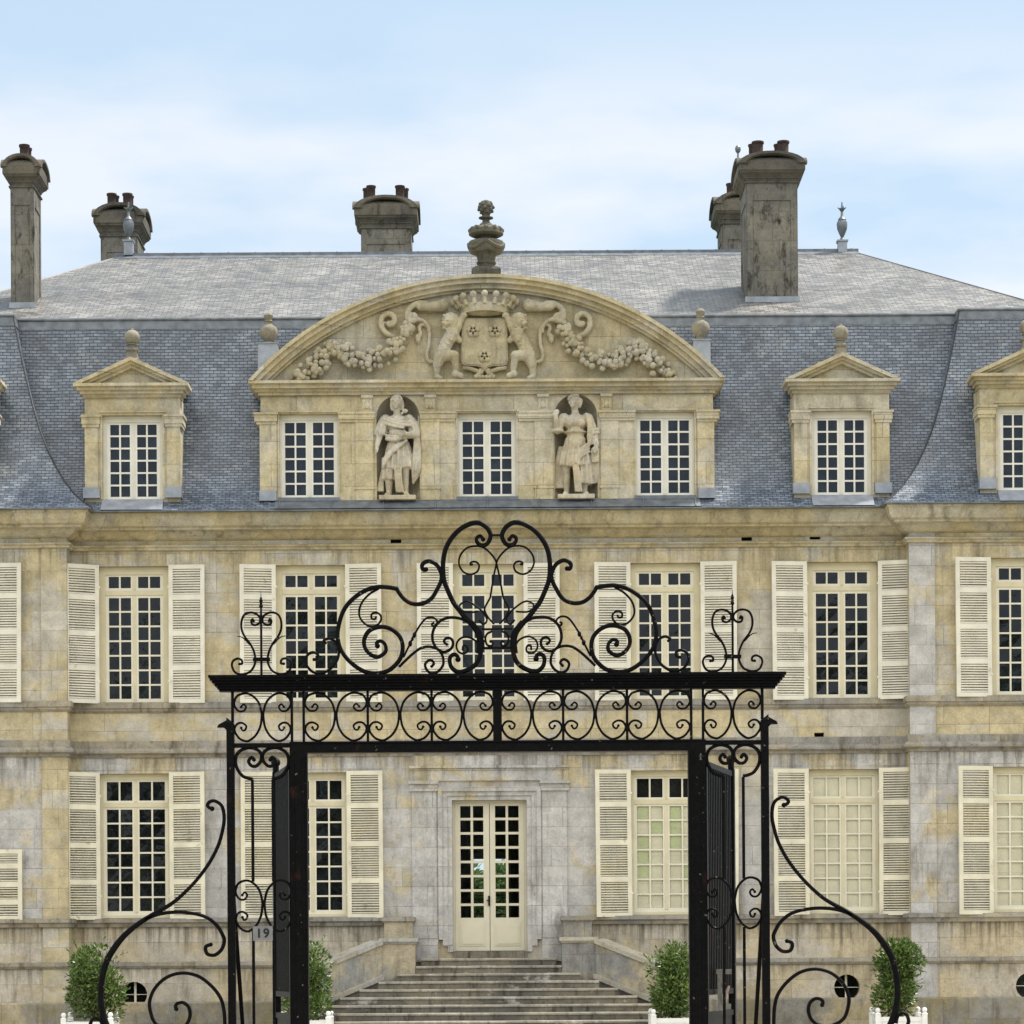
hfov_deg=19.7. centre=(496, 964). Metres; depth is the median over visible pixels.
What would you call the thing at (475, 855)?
garden door
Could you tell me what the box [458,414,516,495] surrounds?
window
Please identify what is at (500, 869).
garden tree
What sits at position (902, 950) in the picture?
bay bush
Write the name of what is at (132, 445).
window
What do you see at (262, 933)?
number plate
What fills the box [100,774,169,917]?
window
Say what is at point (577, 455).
stone statue
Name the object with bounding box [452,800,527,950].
door
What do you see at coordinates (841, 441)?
window
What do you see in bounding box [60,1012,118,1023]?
planter
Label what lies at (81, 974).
bay bush
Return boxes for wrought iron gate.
[89,520,909,1023]
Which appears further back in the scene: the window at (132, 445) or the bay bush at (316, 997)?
the window at (132, 445)
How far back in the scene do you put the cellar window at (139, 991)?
60.20 m
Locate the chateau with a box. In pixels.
[0,140,1023,1023]
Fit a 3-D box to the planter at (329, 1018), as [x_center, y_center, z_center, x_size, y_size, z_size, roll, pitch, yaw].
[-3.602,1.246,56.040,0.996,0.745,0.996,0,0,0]
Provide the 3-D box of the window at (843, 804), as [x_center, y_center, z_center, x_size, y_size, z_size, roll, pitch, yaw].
[7.077,-2.508,60.243,1.470,2.984,0.235,0,0,0]
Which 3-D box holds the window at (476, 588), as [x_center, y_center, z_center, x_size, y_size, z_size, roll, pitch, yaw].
[-0.160,-6.767,60.167,1.430,2.771,0.085,0,0,0]
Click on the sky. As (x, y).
(237, 125)
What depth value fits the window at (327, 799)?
60.15 m
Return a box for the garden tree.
[474,859,505,917]
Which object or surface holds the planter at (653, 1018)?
on the forecourt
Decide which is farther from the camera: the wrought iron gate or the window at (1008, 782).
the window at (1008, 782)
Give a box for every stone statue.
[374,395,420,500]
[552,393,599,499]
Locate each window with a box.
[99,567,168,701]
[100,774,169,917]
[103,416,162,498]
[119,978,149,1001]
[276,566,345,700]
[280,415,338,497]
[308,773,347,916]
[453,565,523,699]
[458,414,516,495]
[630,564,700,698]
[631,771,687,914]
[636,413,693,494]
[807,563,876,697]
[809,770,878,913]
[811,412,870,494]
[831,971,862,997]
[991,559,1023,694]
[993,767,1023,911]
[998,407,1023,489]
[1012,970,1023,996]
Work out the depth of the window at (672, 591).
60.15 m
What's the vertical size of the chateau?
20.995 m
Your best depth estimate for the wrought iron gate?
25.98 m
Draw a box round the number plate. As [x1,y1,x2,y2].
[253,926,272,940]
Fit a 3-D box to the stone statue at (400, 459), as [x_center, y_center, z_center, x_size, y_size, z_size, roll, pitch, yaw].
[-1.977,-10.465,59.727,1.002,2.150,0.508,0,0,0]
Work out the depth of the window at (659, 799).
60.21 m
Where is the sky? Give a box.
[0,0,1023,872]
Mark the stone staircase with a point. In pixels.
(386, 979)
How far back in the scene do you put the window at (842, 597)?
60.15 m
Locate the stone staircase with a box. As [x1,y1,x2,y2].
[310,916,681,1023]
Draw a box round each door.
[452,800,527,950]
[470,853,510,950]
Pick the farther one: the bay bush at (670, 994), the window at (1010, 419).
the window at (1010, 419)
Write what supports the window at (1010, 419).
in the chateau
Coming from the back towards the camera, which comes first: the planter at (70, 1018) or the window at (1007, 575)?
the window at (1007, 575)
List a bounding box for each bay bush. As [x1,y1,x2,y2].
[63,934,129,1022]
[270,935,334,1019]
[643,939,688,1017]
[864,934,928,1016]
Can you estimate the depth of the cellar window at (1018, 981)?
59.74 m
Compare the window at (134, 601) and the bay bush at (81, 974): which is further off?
the window at (134, 601)
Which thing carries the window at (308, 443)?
in the chateau
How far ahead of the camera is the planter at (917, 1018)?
55.59 m
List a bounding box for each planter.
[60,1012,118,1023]
[281,1011,333,1023]
[648,1008,688,1023]
[869,1007,927,1023]
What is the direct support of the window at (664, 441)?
in the chateau
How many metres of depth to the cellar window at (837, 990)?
60.20 m
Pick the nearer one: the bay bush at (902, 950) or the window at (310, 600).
the bay bush at (902, 950)

